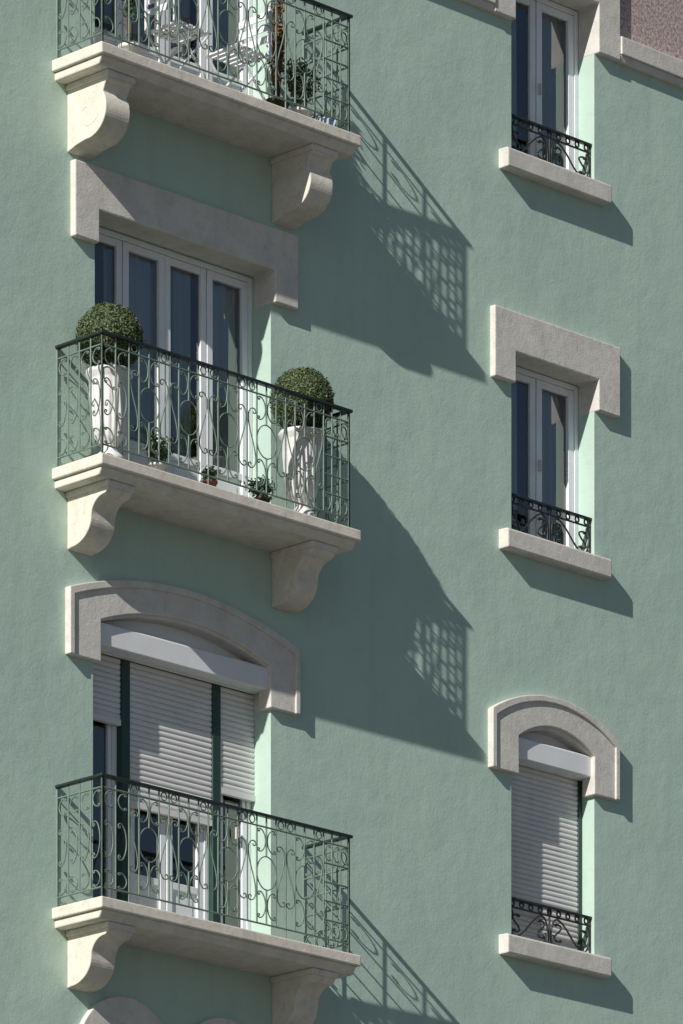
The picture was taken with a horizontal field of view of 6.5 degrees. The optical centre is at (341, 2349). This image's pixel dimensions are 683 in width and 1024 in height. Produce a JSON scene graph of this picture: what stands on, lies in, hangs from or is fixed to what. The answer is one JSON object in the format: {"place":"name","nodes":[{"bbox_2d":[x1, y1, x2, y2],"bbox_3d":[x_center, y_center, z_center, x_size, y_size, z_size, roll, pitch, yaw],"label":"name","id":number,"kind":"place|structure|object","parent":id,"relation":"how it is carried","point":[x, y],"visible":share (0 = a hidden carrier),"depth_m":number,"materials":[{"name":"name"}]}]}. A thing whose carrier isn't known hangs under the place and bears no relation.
{"place":"outdoors","nodes":[
{"label":"outdoors","id":0,"kind":"place"},
{"bbox_2d":[315,116,336,125],"bbox_3d":[-0.133,-18.879,51.338,0.226,0.153,0.149,0,0,-14],"label":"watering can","id":1,"kind":"object","parent":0,"point":[328,120],"visible":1,"depth_m":51.28,"materials":[{"name":"silver metal"}]},
{"label":"ground","id":2,"kind":"structure","parent":0,"visible":0},
{"bbox_2d":[0,0,682,1023],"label":"walls","id":3,"kind":"structure","parent":2,"relation":"on","point":[428,626],"depth_m":52.63,"materials":[{"name":"paint"}]},
{"bbox_2d":[97,723,116,898],"bbox_3d":[-2.067,-12.970,50.354,0.488,2.260,0.105,0,0,-45],"label":"side sash","id":4,"kind":"object","parent":3,"relation":"attached to","point":[110,749],"visible":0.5,"depth_m":50.48,"materials":[{"name":"white paint"}]},
{"bbox_2d":[80,996,161,1023],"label":"arch surround","id":5,"kind":"object","parent":3,"relation":"attached to","point":[119,1010],"visible":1,"depth_m":50.13,"materials":[{"name":"stone"}]},
{"bbox_2d":[130,808,206,919],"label":"doors","id":6,"kind":"structure","parent":3,"relation":"attached to","point":[165,906],"depth_m":50.93,"materials":[{"name":"white paint"}]},
{"bbox_2d":[117,659,220,922],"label":"posts","id":7,"kind":"object","parent":3,"relation":"on","point":[123,750],"visible":0.55,"depth_m":50.53,"materials":[{"name":"metal"}]},
{"bbox_2d":[95,227,251,497],"bbox_3d":[-1.496,-16.559,50.898,2.031,2.218,0.105,0,0,-45],"label":"frame","id":8,"kind":"object","parent":3,"relation":"attached to","point":[165,260],"visible":0.34,"depth_m":51.19,"materials":[{"name":"white paint"}]},
{"bbox_2d":[104,245,237,471],"bbox_3d":[-1.422,-16.559,51.082,1.584,2.158,0.067,0,0,-45],"label":"window glass","id":9,"kind":"object","parent":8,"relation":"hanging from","point":[142,305],"visible":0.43,"depth_m":51.18,"materials":[{"name":"glass"}]},
{"bbox_2d":[95,0,251,95],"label":"frame","id":10,"kind":"object","parent":3,"relation":"attached to","point":[121,30],"visible":0.22,"depth_m":51.19,"materials":[{"name":"white paint"}]},
{"bbox_2d":[104,0,236,77],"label":"curtain","id":11,"kind":"object","parent":10,"relation":"hanging from","point":[227,28],"visible":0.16,"depth_m":51.21,"materials":[{"name":"fabric"}]},
{"bbox_2d":[93,654,254,826],"bbox_3d":[-1.475,-13.505,50.864,2.047,1.210,0.042,0,0,-45],"label":"roller shutter","id":12,"kind":"object","parent":3,"relation":"attached to","point":[170,731],"visible":0.97,"depth_m":50.94,"materials":[{"name":"plastic"}]},
{"bbox_2d":[65,580,299,715],"bbox_3d":[-1.381,-14.345,50.755,2.657,0.792,0.268,0,0,-45],"label":"arched surround","id":13,"kind":"object","parent":3,"relation":"attached to","point":[90,607],"visible":1,"depth_m":50.71,"materials":[{"name":"stone"}]},
{"bbox_2d":[101,621,266,693],"bbox_3d":[-1.397,-14.290,50.784,2.055,0.380,0.205,0,0,-45],"label":"shutter box","id":14,"kind":"object","parent":13,"relation":"attached to","point":[172,650],"visible":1,"depth_m":50.76,"materials":[{"name":"paint"}]},
{"bbox_2d":[71,159,297,310],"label":"lintel","id":15,"kind":"structure","parent":3,"relation":"attached to","point":[266,256],"depth_m":50.70,"materials":[{"name":"stone"}]},
{"bbox_2d":[52,329,360,613],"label":"balcony","id":16,"kind":"structure","parent":3,"relation":"attached to","point":[101,489],"depth_m":50.24,"materials":[{"name":"beige stone"}]},
{"bbox_2d":[75,301,144,458],"bbox_3d":[-1.907,-16.136,49.708,0.579,1.370,0.596,0,0,-45],"label":"potted topiary","id":17,"kind":"object","parent":16,"relation":"on","point":[116,318],"visible":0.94,"depth_m":49.57,"materials":[{"name":"ceramic"}]},
{"bbox_2d":[144,433,173,470],"bbox_3d":[-1.510,-15.649,50.002,0.236,0.395,0.365,0,0,3],"label":"potted plant","id":18,"kind":"object","parent":16,"relation":"on","point":[163,456],"visible":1,"depth_m":49.96,"materials":[{"name":"green plant"}]},
{"bbox_2d":[201,466,217,486],"bbox_3d":[-1.097,-15.577,50.417,0.153,0.252,0.171,0,0,-3],"label":"potted plant","id":19,"kind":"object","parent":16,"relation":"on","point":[213,473],"visible":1,"depth_m":50.38,"materials":[{"name":"green plant"}]},
{"bbox_2d":[243,474,277,502],"bbox_3d":[-0.695,-15.611,50.889,0.301,0.321,0.240,0,0,-12],"label":"potted plant","id":20,"kind":"object","parent":16,"relation":"on","point":[261,496],"visible":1,"depth_m":50.83,"materials":[{"name":"green plant"}]},
{"bbox_2d":[268,366,335,516],"bbox_3d":[-0.335,-16.131,51.281,0.572,1.360,0.569,0,0,-45],"label":"potted topiary","id":21,"kind":"object","parent":16,"relation":"on","point":[307,381],"visible":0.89,"depth_m":51.14,"materials":[{"name":"ceramic"}]},
{"bbox_2d":[52,0,360,230],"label":"balcony","id":22,"kind":"structure","parent":3,"relation":"attached to","point":[108,86],"depth_m":50.45,"materials":[{"name":"beige stone"}]},
{"bbox_2d":[118,0,140,54],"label":"potted plant","id":23,"kind":"object","parent":22,"relation":"on","point":[133,48],"visible":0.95,"depth_m":49.86,"materials":[{"name":"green plant"}]},
{"bbox_2d":[144,0,211,78],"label":"folding chair","id":24,"kind":"object","parent":22,"relation":"on","point":[173,28],"visible":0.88,"depth_m":50.24,"materials":[{"name":"white paint"}]},
{"bbox_2d":[205,9,271,100],"bbox_3d":[-0.863,-19.232,50.798,0.442,0.860,0.370,0,0,-45],"label":"folding chair","id":25,"kind":"object","parent":22,"relation":"on","point":[242,49],"visible":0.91,"depth_m":50.82,"materials":[{"name":"white paint"}]},
{"bbox_2d":[266,0,289,108],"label":"dried climbing plant","id":26,"kind":"object","parent":22,"relation":"on","point":[280,31],"visible":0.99,"depth_m":51.05,"materials":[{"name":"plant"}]},
{"bbox_2d":[283,57,320,117],"bbox_3d":[-0.344,-19.106,51.307,0.406,0.610,0.256,0,0,-45],"label":"potted plant","id":27,"kind":"object","parent":22,"relation":"on","point":[299,92],"visible":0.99,"depth_m":51.24,"materials":[{"name":"green plant"}]},
{"bbox_2d":[52,772,360,1023],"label":"balcony","id":28,"kind":"structure","parent":3,"relation":"attached to","point":[102,928],"depth_m":50.24,"materials":[{"name":"beige stone"}]},
{"bbox_2d":[198,1018,238,1023],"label":"arch surround","id":29,"kind":"object","parent":3,"relation":"attached to","point":[218,1021],"visible":1,"depth_m":50.93,"materials":[{"name":"stone"}]},
{"bbox_2d":[221,795,250,929],"bbox_3d":[-0.935,-12.970,51.486,0.405,2.260,0.105,0,0,-45],"label":"side sash","id":30,"kind":"object","parent":3,"relation":"attached to","point":[243,924],"visible":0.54,"depth_m":51.57,"materials":[{"name":"white paint"}]},
{"bbox_2d":[511,381,564,544],"bbox_3d":[1.682,-16.874,54.149,0.994,1.528,0.065,0,0,-45],"label":"curtain","id":31,"kind":"object","parent":3,"relation":"hanging from","point":[553,449],"visible":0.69,"depth_m":54.37,"materials":[{"name":"fabric"}]},
{"bbox_2d":[511,765,577,949],"bbox_3d":[1.750,-13.330,54.032,1.033,1.560,0.042,0,0,-45],"label":"roller shutter","id":32,"kind":"object","parent":3,"relation":"attached to","point":[544,838],"visible":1,"depth_m":54.08,"materials":[{"name":"plastic"}]},
{"bbox_2d":[516,366,577,548],"bbox_3d":[1.729,-16.874,54.087,1.081,1.588,0.105,0,0,-45],"label":"frame","id":33,"kind":"object","parent":3,"relation":"attached to","point":[536,383],"visible":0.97,"depth_m":54.12,"materials":[{"name":"white paint"}]},
{"bbox_2d":[516,0,577,171],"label":"frame","id":34,"kind":"object","parent":3,"relation":"attached to","point":[536,9],"visible":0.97,"depth_m":54.16,"materials":[{"name":"white paint"}]},
{"bbox_2d":[511,13,564,167],"bbox_3d":[1.682,-20.241,54.149,0.994,1.543,0.068,0,0,-45],"label":"curtain","id":35,"kind":"object","parent":34,"relation":"in","point":[553,73],"visible":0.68,"depth_m":54.36,"materials":[{"name":"fabric"}]},
{"bbox_2d":[511,493,591,552],"bbox_3d":[1.854,-16.266,53.961,1.085,0.372,0.040,0,0,-45],"label":"window guard","id":36,"kind":"object","parent":3,"relation":"attached to","point":[550,508],"visible":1,"depth_m":53.97,"materials":[{"name":"black metal"}]},
{"bbox_2d":[511,113,591,177],"bbox_3d":[1.854,-19.626,53.961,1.085,0.372,0.040,0,0,-45],"label":"window guard","id":37,"kind":"object","parent":3,"relation":"attached to","point":[550,131],"visible":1,"depth_m":53.97,"materials":[{"name":"black metal"}]},
{"bbox_2d":[511,897,591,952],"bbox_3d":[1.854,-12.686,53.961,1.085,0.372,0.040,0,0,-45],"label":"window guard","id":38,"kind":"object","parent":3,"relation":"attached to","point":[550,909],"visible":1,"depth_m":53.97,"materials":[{"name":"black metal"}]},
{"bbox_2d":[488,695,619,800],"bbox_3d":[1.829,-14.330,53.965,1.657,0.762,0.268,0,0,-45],"label":"arched surround","id":39,"kind":"object","parent":3,"relation":"attached to","point":[572,727],"visible":1,"depth_m":53.92,"materials":[{"name":"stone"}]},
{"bbox_2d":[519,733,590,780],"bbox_3d":[1.817,-14.270,53.998,1.085,0.340,0.205,0,0,-45],"label":"shutter box","id":40,"kind":"object","parent":39,"relation":"attached to","point":[544,753],"visible":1,"depth_m":53.98,"materials":[{"name":"paint"}]},
{"bbox_2d":[490,305,619,418],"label":"lintel","id":41,"kind":"structure","parent":3,"relation":"attached to","point":[589,367],"depth_m":53.94,"materials":[{"name":"stone"}]},
{"bbox_2d":[490,0,619,61],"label":"lintel","id":42,"kind":"structure","parent":3,"relation":"attached to","point":[598,27],"depth_m":54.34,"materials":[{"name":"stone"}]},
{"bbox_2d":[499,147,611,206],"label":"sill","id":43,"kind":"structure","parent":3,"relation":"attached to","point":[554,176],"depth_m":53.80,"materials":[{"name":"stone"}]},
{"bbox_2d":[499,528,611,580],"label":"sill","id":44,"kind":"structure","parent":3,"relation":"attached to","point":[529,546],"depth_m":53.80,"materials":[{"name":"stone"}]},
{"bbox_2d":[499,933,611,978],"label":"sill","id":45,"kind":"structure","parent":3,"relation":"attached to","point":[552,955],"depth_m":53.79,"materials":[{"name":"stone"}]},
{"bbox_2d":[577,780,581,950],"bbox_3d":[2.130,-13.305,54.416,0.048,1.610,0.055,0,0,-45],"label":"post","id":46,"kind":"object","parent":45,"relation":"on","point":[579,847],"visible":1,"depth_m":54.39,"materials":[{"name":"metal"}]},
{"bbox_2d":[459,0,682,88],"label":"string course","id":47,"kind":"object","parent":3,"relation":"attached to","point":[649,61],"visible":1,"depth_m":54.71,"materials":[{"name":"stone"}]}
]}

